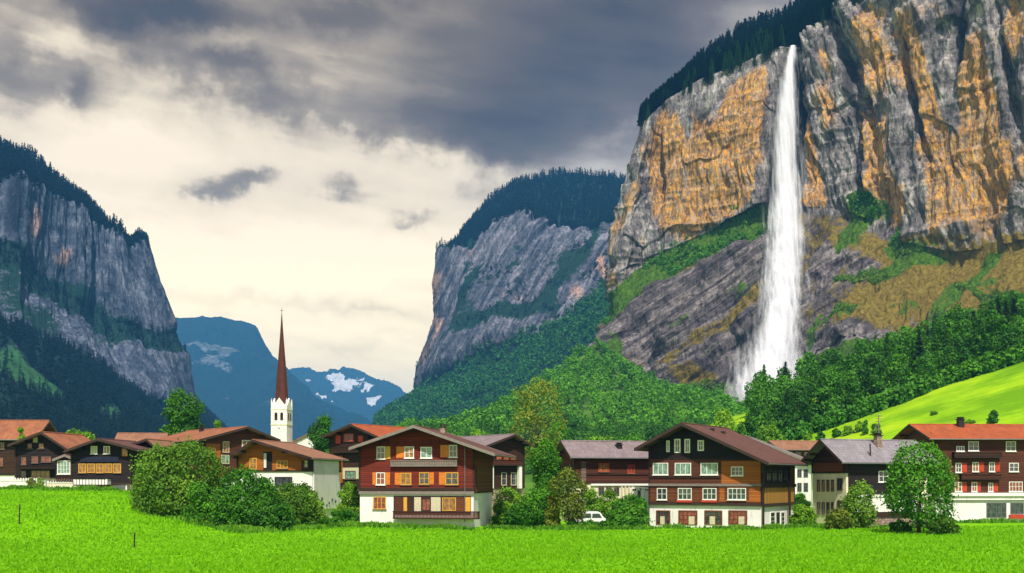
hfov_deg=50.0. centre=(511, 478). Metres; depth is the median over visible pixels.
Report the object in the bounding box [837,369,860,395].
broadleaf tree
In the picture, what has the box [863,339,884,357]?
broadleaf tree
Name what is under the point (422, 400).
forest
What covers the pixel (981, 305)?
broadleaf tree
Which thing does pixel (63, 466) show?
window
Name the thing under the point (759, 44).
spruce tree
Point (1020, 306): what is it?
broadleaf tree
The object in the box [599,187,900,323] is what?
ledge scrub
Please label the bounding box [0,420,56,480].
brown roofed house
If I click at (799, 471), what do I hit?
window
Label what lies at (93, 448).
window
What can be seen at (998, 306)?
spruce tree
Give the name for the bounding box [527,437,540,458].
broadleaf tree
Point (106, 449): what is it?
window
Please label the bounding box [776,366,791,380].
broadleaf tree
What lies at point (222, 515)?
bush
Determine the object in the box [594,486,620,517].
bush
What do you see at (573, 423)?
broadleaf tree
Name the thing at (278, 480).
window
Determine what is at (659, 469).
window
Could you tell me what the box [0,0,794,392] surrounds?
sky
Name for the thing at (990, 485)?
window
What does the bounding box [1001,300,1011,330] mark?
spruce tree
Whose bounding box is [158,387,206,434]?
leafy tree
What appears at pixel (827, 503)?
window
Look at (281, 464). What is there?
window
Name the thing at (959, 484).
window
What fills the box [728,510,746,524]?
garage door
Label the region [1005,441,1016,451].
window
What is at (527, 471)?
broadleaf tree
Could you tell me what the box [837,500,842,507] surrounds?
window
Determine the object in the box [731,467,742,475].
window
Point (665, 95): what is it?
spruce tree
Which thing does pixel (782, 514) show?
window
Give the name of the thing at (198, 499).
bush
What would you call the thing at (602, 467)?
window
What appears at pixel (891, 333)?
broadleaf tree
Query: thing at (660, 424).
broadleaf tree
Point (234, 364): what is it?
mountain
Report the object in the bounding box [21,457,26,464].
window
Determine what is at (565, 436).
leafy tree
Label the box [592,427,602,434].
broadleaf tree
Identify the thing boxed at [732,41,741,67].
spruce tree
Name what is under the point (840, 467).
grey roofed house
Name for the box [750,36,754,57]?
spruce tree
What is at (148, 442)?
black annex
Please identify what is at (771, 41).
spruce tree
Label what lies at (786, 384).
broadleaf tree
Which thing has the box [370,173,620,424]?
mountain
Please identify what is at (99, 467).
window
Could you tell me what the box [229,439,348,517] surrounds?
tan roofed chalet
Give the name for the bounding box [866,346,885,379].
broadleaf tree
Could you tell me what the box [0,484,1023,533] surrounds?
weeds
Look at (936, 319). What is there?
broadleaf tree
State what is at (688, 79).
spruce tree
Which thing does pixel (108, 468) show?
window
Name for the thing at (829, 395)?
broadleaf tree
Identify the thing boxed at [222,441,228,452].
window
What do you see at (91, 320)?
ledge spruce forest
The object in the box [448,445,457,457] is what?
window
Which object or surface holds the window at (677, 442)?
in the tall dark chalet at (701, 475)
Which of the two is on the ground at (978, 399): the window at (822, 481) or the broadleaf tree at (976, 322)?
the broadleaf tree at (976, 322)
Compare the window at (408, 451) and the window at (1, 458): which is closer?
the window at (408, 451)
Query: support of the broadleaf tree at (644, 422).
on the wooded slope
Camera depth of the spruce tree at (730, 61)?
983.84 m
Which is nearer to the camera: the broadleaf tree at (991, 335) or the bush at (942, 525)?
the bush at (942, 525)
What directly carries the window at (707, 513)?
in the tall dark chalet at (701, 475)
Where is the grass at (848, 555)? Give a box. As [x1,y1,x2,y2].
[0,488,1023,572]
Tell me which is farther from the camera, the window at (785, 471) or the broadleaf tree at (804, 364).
the broadleaf tree at (804, 364)
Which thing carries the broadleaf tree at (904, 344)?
on the ground at (978, 399)
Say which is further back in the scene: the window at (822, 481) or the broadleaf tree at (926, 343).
the broadleaf tree at (926, 343)
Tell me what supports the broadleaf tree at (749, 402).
on the ground at (978, 399)
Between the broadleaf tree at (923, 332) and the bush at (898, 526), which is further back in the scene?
the broadleaf tree at (923, 332)
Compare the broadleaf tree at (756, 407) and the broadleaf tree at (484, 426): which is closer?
the broadleaf tree at (756, 407)
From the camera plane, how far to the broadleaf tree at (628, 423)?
538.89 m
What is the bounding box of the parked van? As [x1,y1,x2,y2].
[575,511,605,521]
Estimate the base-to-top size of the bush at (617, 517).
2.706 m
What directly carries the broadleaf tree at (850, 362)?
on the ground at (978, 399)
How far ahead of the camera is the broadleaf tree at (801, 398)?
315.95 m
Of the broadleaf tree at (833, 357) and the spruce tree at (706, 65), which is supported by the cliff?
the spruce tree at (706, 65)
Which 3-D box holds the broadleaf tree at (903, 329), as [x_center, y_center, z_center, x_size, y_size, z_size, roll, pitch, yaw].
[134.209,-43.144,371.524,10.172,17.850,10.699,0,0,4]
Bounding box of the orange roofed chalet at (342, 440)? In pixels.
[321,423,405,503]
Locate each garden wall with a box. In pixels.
[0,481,46,486]
[47,482,73,487]
[111,484,125,490]
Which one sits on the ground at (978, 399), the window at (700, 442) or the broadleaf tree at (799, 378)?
the broadleaf tree at (799, 378)
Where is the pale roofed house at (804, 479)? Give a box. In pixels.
[744,435,812,506]
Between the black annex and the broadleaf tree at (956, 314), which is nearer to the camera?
the black annex
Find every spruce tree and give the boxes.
[640,111,644,125]
[645,105,649,119]
[660,90,665,108]
[663,87,667,101]
[682,79,685,92]
[685,71,689,87]
[692,67,696,82]
[695,64,700,80]
[702,61,709,81]
[705,67,709,83]
[709,58,714,74]
[709,66,713,83]
[721,52,727,73]
[728,52,733,72]
[729,55,733,70]
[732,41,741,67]
[743,44,749,61]
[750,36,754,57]
[756,35,761,54]
[761,36,767,59]
[761,364,766,385]
[764,28,768,50]
[768,33,773,51]
[773,30,779,48]
[779,24,785,45]
[782,361,789,376]
[815,6,820,21]
[823,7,827,26]
[882,332,892,378]
[911,329,926,369]
[929,329,938,362]
[939,329,949,369]
[996,298,1001,314]
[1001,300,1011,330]
[1010,298,1018,336]
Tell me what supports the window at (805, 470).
in the pale roofed house at (804, 479)
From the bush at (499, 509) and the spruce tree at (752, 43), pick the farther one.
the spruce tree at (752, 43)
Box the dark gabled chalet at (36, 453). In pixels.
[8,431,90,481]
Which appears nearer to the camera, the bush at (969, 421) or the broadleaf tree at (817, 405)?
the bush at (969, 421)
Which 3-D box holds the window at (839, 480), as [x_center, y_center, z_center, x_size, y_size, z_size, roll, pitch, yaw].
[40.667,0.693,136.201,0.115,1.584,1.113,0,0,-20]
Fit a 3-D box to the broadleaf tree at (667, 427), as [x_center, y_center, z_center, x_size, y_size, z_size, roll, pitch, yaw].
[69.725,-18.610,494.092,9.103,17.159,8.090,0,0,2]
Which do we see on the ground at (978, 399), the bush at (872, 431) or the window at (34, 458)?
the bush at (872, 431)
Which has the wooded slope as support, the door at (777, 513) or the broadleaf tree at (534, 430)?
the broadleaf tree at (534, 430)
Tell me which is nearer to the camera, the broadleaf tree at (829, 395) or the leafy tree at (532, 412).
the leafy tree at (532, 412)
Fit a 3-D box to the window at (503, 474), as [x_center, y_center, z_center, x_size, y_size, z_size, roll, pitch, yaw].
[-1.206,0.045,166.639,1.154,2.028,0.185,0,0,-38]
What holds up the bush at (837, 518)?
on the ground at (978, 399)
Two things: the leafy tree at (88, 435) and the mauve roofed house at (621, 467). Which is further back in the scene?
the leafy tree at (88, 435)
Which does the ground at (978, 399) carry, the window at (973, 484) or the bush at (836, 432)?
the bush at (836, 432)
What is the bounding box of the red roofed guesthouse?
[891,417,1023,520]
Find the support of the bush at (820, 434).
on the ground at (978, 399)
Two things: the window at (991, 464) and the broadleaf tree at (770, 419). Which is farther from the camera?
the broadleaf tree at (770, 419)
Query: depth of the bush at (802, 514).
135.48 m
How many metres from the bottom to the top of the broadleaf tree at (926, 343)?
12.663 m
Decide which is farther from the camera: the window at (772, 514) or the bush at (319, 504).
the window at (772, 514)
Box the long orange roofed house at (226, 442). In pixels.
[158,426,280,484]
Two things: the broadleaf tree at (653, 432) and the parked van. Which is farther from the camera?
the broadleaf tree at (653, 432)
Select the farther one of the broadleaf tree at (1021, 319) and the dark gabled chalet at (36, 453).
the broadleaf tree at (1021, 319)
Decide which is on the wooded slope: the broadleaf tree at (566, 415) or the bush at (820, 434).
the broadleaf tree at (566, 415)
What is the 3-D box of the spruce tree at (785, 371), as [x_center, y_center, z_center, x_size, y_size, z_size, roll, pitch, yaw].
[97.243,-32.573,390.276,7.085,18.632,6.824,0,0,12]
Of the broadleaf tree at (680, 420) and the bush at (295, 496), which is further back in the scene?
the broadleaf tree at (680, 420)
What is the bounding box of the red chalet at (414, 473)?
[348,424,515,527]
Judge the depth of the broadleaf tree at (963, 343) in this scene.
323.59 m
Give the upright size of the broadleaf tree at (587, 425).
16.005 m
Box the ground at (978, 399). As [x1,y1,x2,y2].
[0,335,1023,572]
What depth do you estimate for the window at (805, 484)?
178.23 m
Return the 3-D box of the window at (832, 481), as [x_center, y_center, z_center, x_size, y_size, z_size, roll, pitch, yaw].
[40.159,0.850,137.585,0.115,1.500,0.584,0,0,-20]
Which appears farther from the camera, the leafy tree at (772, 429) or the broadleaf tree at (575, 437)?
the broadleaf tree at (575, 437)
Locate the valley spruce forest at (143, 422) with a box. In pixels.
[0,311,227,438]
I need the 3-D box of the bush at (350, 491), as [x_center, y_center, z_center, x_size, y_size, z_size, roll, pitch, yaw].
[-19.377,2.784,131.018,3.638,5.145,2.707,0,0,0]
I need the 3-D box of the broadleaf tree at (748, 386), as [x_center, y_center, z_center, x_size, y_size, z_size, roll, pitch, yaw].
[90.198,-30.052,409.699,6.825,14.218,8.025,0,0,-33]
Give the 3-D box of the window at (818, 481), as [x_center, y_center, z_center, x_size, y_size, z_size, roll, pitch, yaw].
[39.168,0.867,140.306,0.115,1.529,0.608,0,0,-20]
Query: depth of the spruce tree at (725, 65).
988.16 m
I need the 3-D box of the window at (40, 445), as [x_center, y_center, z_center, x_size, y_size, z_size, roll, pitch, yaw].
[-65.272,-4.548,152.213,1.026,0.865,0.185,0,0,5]
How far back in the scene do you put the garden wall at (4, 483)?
145.03 m
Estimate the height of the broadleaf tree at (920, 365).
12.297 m
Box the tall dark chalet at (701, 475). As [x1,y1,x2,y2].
[634,422,808,527]
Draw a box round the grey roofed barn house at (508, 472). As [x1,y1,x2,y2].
[459,433,531,514]
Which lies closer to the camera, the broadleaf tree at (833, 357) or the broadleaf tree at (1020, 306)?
the broadleaf tree at (1020, 306)
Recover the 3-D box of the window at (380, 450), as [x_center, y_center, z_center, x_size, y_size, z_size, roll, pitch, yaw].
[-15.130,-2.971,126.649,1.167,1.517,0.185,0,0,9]
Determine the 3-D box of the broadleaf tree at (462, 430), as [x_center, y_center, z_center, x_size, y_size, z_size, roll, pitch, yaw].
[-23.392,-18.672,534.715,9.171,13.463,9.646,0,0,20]
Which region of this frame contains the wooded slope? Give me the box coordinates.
[493,350,736,493]
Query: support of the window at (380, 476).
in the red chalet at (414, 473)
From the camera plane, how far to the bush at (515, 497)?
141.45 m
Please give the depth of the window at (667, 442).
135.99 m
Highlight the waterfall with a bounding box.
[757,45,798,381]
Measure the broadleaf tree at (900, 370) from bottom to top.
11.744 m
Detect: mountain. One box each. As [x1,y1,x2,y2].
[0,161,197,438]
[175,316,370,440]
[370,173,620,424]
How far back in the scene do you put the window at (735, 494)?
131.48 m
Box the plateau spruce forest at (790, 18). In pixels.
[636,0,830,127]
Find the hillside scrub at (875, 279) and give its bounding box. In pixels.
[669,239,1008,391]
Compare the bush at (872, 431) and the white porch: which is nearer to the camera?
the white porch
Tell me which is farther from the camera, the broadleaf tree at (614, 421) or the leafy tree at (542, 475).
the broadleaf tree at (614, 421)
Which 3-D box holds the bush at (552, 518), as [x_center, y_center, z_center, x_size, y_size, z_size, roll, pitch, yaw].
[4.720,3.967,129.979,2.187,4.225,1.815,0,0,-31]
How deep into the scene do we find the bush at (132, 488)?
123.61 m
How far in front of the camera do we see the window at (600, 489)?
151.22 m
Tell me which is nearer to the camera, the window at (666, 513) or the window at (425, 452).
the window at (425, 452)
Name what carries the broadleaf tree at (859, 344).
on the ground at (978, 399)
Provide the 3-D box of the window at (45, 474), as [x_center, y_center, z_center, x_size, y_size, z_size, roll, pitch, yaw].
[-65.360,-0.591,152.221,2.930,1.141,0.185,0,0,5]
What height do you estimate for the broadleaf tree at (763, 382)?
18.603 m
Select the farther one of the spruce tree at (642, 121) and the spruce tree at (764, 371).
the spruce tree at (642, 121)
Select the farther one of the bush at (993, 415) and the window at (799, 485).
the bush at (993, 415)
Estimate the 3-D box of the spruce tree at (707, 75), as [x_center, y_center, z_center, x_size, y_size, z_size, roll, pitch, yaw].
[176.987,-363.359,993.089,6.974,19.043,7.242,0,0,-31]
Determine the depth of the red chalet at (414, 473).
126.05 m
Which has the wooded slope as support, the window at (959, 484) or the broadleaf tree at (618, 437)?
the broadleaf tree at (618, 437)
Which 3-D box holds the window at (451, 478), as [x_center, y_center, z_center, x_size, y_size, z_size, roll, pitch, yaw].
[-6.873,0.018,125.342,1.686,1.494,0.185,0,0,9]
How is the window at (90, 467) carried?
in the black chalet at (103, 462)
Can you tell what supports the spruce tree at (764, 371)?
on the ground at (978, 399)
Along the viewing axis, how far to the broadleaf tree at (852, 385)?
320.78 m
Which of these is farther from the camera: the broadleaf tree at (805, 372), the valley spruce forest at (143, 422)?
the valley spruce forest at (143, 422)
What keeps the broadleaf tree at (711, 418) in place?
on the wooded slope
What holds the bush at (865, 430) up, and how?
on the ground at (978, 399)
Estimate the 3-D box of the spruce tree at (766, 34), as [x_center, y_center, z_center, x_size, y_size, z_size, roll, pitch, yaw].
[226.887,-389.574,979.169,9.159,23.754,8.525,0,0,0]
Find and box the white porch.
[629,486,649,524]
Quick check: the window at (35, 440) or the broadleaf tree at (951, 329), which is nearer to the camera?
the window at (35, 440)
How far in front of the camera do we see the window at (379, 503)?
126.75 m
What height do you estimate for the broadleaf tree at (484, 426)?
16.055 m
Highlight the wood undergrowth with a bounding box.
[748,338,1023,439]
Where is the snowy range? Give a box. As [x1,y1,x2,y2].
[289,366,405,422]
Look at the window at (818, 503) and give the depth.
140.34 m
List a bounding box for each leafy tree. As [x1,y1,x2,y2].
[17,426,25,439]
[65,428,95,439]
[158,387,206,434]
[213,420,221,427]
[306,412,333,452]
[470,429,485,435]
[509,375,567,504]
[528,436,563,511]
[546,467,588,524]
[547,420,572,483]
[587,433,611,440]
[617,431,643,440]
[710,407,738,431]
[734,417,760,438]
[756,423,787,441]
[877,437,959,532]
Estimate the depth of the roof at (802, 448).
214.11 m
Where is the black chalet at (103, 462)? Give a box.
[64,438,150,490]
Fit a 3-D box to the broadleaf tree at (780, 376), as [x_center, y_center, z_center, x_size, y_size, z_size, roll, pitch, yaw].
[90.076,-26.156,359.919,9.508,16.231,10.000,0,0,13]
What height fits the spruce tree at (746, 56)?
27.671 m
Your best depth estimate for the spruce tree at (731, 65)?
983.81 m
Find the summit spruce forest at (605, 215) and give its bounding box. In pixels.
[435,166,626,248]
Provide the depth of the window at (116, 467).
145.08 m
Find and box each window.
[0,442,4,449]
[0,457,3,466]
[20,471,25,478]
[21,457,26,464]
[27,443,32,448]
[31,456,38,463]
[31,470,50,478]
[32,437,37,442]
[38,443,43,448]
[40,456,51,462]
[56,460,69,474]
[77,464,86,473]
[87,464,94,472]
[91,446,96,453]
[95,464,103,473]
[103,446,109,453]
[104,464,112,472]
[112,464,121,473]
[122,449,127,455]
[221,455,228,463]
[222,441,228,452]
[242,440,249,446]
[250,458,257,469]
[264,453,265,467]
[275,477,291,485]
[277,460,288,468]
[304,460,307,467]
[343,434,353,441]
[345,471,355,478]
[372,497,386,509]
[375,472,385,485]
[376,446,385,459]
[400,473,411,485]
[404,446,414,458]
[418,472,429,484]
[420,447,432,458]
[422,498,430,510]
[442,498,455,510]
[444,472,458,485]
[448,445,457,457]
[501,472,506,485]
[510,472,516,485]
[598,463,608,471]
[598,487,603,495]
[614,487,618,495]
[627,464,635,473]
[652,463,668,475]
[656,510,669,524]
[657,488,667,500]
[666,440,669,451]
[674,439,680,452]
[674,463,691,475]
[678,488,691,499]
[684,439,689,452]
[698,440,703,450]
[700,463,718,475]
[703,488,716,499]
[704,510,721,524]
[728,488,746,500]
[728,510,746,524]
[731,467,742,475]
[766,469,771,481]
[770,512,775,523]
[772,469,777,481]
[778,469,782,481]
[780,512,784,524]
[783,469,788,481]
[797,469,801,476]
[797,483,801,491]
[804,469,807,476]
[804,483,807,491]
[817,480,819,491]
[817,502,819,514]
[821,480,824,491]
[821,502,824,514]
[826,480,829,491]
[826,502,829,513]
[831,480,833,491]
[837,478,842,490]
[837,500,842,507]
[878,471,887,482]
[955,463,961,472]
[955,482,961,491]
[956,446,964,451]
[968,441,979,451]
[971,482,976,491]
[972,462,978,471]
[986,503,1005,517]
[988,483,992,491]
[989,462,994,471]
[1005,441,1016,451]
[1009,463,1018,471]
[1009,482,1022,491]
[1010,503,1023,513]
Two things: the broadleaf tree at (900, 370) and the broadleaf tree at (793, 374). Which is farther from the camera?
the broadleaf tree at (793, 374)
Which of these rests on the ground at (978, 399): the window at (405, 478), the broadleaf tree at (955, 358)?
the broadleaf tree at (955, 358)
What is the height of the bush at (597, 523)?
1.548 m
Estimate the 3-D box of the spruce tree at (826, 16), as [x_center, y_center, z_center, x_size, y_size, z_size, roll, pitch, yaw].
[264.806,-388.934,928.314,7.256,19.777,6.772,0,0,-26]
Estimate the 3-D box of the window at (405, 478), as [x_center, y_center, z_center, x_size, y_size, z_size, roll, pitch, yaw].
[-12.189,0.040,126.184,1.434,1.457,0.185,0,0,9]
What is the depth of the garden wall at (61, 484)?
142.96 m
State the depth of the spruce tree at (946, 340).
333.24 m
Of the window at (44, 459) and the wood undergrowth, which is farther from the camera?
the wood undergrowth
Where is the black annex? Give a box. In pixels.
[131,438,175,490]
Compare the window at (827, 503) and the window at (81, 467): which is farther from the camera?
the window at (81, 467)
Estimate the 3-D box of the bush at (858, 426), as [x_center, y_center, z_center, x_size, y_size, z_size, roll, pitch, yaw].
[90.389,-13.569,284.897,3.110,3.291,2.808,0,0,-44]
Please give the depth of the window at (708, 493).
133.24 m
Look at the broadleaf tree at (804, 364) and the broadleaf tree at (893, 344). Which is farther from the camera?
the broadleaf tree at (804, 364)
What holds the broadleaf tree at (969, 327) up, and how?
on the ground at (978, 399)
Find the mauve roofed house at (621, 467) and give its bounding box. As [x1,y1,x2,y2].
[553,440,647,520]
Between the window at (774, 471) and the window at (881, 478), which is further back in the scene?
the window at (881, 478)
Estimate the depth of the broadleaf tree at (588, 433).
505.20 m
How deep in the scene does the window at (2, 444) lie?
161.96 m
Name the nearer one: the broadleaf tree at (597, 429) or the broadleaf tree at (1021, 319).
the broadleaf tree at (1021, 319)
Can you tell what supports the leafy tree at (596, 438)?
on the ground at (978, 399)
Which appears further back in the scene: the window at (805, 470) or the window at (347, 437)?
the window at (805, 470)
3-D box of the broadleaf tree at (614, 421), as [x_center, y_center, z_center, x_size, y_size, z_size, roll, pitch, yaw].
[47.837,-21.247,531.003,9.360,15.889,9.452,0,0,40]
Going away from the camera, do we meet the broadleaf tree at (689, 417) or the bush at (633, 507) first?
the bush at (633, 507)
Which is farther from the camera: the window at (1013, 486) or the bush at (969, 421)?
the bush at (969, 421)
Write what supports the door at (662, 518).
in the tall dark chalet at (701, 475)
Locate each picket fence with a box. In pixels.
[0,477,36,480]
[49,479,72,481]
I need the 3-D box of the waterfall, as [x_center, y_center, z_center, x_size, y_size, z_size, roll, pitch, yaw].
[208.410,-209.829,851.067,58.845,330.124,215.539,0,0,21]
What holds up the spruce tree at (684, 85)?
on the cliff
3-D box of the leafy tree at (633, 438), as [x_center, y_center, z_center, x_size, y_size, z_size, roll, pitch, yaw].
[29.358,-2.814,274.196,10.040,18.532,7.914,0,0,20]
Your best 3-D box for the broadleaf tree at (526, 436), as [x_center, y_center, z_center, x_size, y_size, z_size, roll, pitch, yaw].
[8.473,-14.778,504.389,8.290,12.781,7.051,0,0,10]
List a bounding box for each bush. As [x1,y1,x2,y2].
[26,477,35,485]
[35,477,43,486]
[121,435,229,515]
[130,467,155,508]
[180,480,228,522]
[211,464,282,525]
[211,494,249,525]
[245,496,297,530]
[267,481,319,524]
[298,490,326,523]
[310,512,339,524]
[331,509,359,521]
[336,481,359,512]
[490,500,512,524]
[492,486,523,514]
[503,503,532,525]
[519,485,551,526]
[543,495,560,525]
[568,518,612,527]
[581,486,603,513]
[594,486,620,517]
[605,508,630,526]
[610,493,654,525]
[788,504,819,524]
[795,492,811,506]
[803,432,812,439]
[815,431,824,440]
[824,507,853,529]
[832,428,841,437]
[838,479,878,528]
[841,425,853,434]
[854,421,863,432]
[861,420,868,434]
[870,423,881,434]
[888,519,912,532]
[926,514,961,534]
[965,419,975,423]
[986,409,999,423]
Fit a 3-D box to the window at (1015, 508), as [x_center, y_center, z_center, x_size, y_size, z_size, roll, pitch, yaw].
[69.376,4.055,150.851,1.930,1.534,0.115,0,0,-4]
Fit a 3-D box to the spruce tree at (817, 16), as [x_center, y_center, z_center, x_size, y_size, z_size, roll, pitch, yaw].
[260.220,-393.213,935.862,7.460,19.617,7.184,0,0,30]
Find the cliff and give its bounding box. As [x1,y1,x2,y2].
[588,0,1023,399]
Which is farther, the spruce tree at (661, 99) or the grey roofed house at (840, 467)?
the spruce tree at (661, 99)
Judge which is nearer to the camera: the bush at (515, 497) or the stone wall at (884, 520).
the stone wall at (884, 520)
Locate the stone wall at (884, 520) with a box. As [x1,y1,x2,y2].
[865,517,913,525]
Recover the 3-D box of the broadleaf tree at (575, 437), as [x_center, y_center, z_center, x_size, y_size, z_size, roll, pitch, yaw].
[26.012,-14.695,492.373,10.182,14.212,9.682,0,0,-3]
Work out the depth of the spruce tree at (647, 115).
1009.50 m
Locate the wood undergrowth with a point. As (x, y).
(978, 363)
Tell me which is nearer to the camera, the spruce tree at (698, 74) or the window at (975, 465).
the window at (975, 465)
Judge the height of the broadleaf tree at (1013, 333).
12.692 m
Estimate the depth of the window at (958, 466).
150.16 m
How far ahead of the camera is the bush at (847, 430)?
286.15 m
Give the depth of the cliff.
882.07 m
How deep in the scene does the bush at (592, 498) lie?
142.39 m
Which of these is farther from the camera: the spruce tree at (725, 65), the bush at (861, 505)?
the spruce tree at (725, 65)
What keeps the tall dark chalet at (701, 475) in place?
on the ground at (978, 399)
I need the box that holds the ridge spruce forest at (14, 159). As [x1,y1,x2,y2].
[0,135,149,247]
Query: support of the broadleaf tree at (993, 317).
on the ground at (978, 399)
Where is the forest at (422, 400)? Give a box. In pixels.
[372,279,609,425]
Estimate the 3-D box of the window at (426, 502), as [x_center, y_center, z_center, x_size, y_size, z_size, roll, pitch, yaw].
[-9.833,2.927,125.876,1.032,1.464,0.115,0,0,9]
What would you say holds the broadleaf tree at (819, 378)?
on the ground at (978, 399)
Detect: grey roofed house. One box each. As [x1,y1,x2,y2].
[114,433,168,441]
[801,415,939,523]
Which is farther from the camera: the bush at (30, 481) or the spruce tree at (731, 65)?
the spruce tree at (731, 65)
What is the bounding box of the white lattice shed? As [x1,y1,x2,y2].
[52,454,69,481]
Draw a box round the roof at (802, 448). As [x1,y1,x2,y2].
[766,440,816,456]
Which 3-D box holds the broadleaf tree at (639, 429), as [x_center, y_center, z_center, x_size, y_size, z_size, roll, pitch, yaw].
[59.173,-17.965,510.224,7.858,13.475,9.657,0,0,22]
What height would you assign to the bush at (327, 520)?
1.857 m
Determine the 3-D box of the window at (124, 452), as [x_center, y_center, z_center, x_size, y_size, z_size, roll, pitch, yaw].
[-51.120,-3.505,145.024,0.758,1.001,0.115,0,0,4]
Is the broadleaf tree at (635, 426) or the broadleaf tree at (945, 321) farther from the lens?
the broadleaf tree at (635, 426)
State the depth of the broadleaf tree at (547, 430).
513.46 m
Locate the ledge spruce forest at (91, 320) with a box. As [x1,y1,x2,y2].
[0,237,186,352]
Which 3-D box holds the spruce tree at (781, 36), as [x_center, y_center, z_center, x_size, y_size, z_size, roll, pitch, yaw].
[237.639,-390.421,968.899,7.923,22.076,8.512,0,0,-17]
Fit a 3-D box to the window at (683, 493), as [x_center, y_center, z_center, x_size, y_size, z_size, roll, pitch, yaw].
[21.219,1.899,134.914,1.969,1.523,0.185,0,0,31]
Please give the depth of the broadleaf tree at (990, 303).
385.44 m
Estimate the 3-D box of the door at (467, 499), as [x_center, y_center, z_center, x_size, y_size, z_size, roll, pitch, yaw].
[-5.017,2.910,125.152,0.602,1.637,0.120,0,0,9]
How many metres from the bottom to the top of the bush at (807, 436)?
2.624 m
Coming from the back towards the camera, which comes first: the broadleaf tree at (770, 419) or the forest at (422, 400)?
the forest at (422, 400)
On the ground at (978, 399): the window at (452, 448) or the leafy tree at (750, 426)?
the leafy tree at (750, 426)
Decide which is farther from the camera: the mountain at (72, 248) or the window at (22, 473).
the mountain at (72, 248)
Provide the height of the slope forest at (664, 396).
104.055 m
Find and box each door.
[395,497,402,510]
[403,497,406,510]
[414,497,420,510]
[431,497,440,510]
[457,497,463,510]
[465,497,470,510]
[660,516,664,523]
[678,510,696,524]
[689,516,694,523]
[710,516,714,523]
[739,516,743,523]
[776,512,779,523]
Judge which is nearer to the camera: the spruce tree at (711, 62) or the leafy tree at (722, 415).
the leafy tree at (722, 415)
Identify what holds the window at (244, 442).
in the long orange roofed house at (226, 442)
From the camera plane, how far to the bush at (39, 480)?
142.84 m
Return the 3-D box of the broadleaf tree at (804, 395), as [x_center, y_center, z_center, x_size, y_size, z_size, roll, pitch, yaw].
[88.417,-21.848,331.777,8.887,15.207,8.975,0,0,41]
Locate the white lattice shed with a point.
(62, 466)
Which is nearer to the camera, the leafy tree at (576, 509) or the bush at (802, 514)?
the leafy tree at (576, 509)
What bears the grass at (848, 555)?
on the ground at (978, 399)
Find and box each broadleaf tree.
[409,420,421,425]
[457,427,469,435]
[474,418,490,434]
[488,422,505,433]
[508,421,519,435]
[524,418,540,438]
[524,433,534,447]
[525,451,533,473]
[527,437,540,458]
[541,428,554,437]
[556,413,573,428]
[563,416,577,432]
[566,428,578,436]
[567,431,579,439]
[578,421,596,439]
[584,431,597,438]
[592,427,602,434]
[598,424,616,439]
[603,420,617,438]
[605,419,619,434]
[613,429,626,440]
[615,426,629,436]
[622,420,634,431]
[628,424,644,435]
[632,426,645,438]
[637,420,646,426]
[643,422,657,433]
[644,427,657,440]
[657,419,672,433]
[657,421,664,434]
[669,413,684,424]
[684,411,698,423]
[698,416,704,424]
[704,417,715,424]
[743,380,756,406]
[744,389,768,420]
[745,387,778,430]
[752,370,769,386]
[753,409,776,430]
[755,374,776,397]
[767,386,786,422]
[770,376,795,416]
[775,375,795,396]
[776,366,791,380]
[780,381,812,427]
[789,375,826,416]
[790,382,815,415]
[792,354,813,379]
[794,375,809,388]
[795,351,819,377]
[800,363,819,384]
[805,363,820,397]
[815,370,846,413]
[816,385,842,401]
[817,346,844,373]
[818,375,837,394]
[821,362,845,393]
[824,350,842,367]
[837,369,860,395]
[840,352,861,377]
[840,376,863,407]
[842,354,868,375]
[850,363,864,384]
[853,336,872,353]
[853,339,869,360]
[854,370,872,385]
[857,352,885,395]
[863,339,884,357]
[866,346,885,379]
[881,330,898,341]
[882,354,911,383]
[886,335,910,371]
[890,333,925,371]
[891,362,909,386]
[896,325,921,367]
[911,322,926,338]
[913,352,937,379]
[916,319,932,330]
[916,335,935,358]
[929,315,947,341]
[930,317,956,359]
[934,345,959,371]
[940,312,951,346]
[944,299,969,339]
[946,324,975,364]
[948,321,969,350]
[949,312,978,353]
[963,307,979,335]
[969,314,988,346]
[975,302,993,318]
[975,304,1011,355]
[979,308,987,319]
[980,324,1003,348]
[983,292,1012,316]
[997,322,1021,351]
[1006,290,1023,314]
[1009,314,1023,344]
[1015,303,1023,337]
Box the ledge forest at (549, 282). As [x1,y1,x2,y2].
[413,238,609,386]
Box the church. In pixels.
[270,310,312,447]
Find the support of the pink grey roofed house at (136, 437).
on the ground at (978, 399)
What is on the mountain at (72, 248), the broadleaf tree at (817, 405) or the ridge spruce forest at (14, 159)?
the ridge spruce forest at (14, 159)
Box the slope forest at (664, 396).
[395,337,748,434]
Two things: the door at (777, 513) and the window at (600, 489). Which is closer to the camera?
the door at (777, 513)
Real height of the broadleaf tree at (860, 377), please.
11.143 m
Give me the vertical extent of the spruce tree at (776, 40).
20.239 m

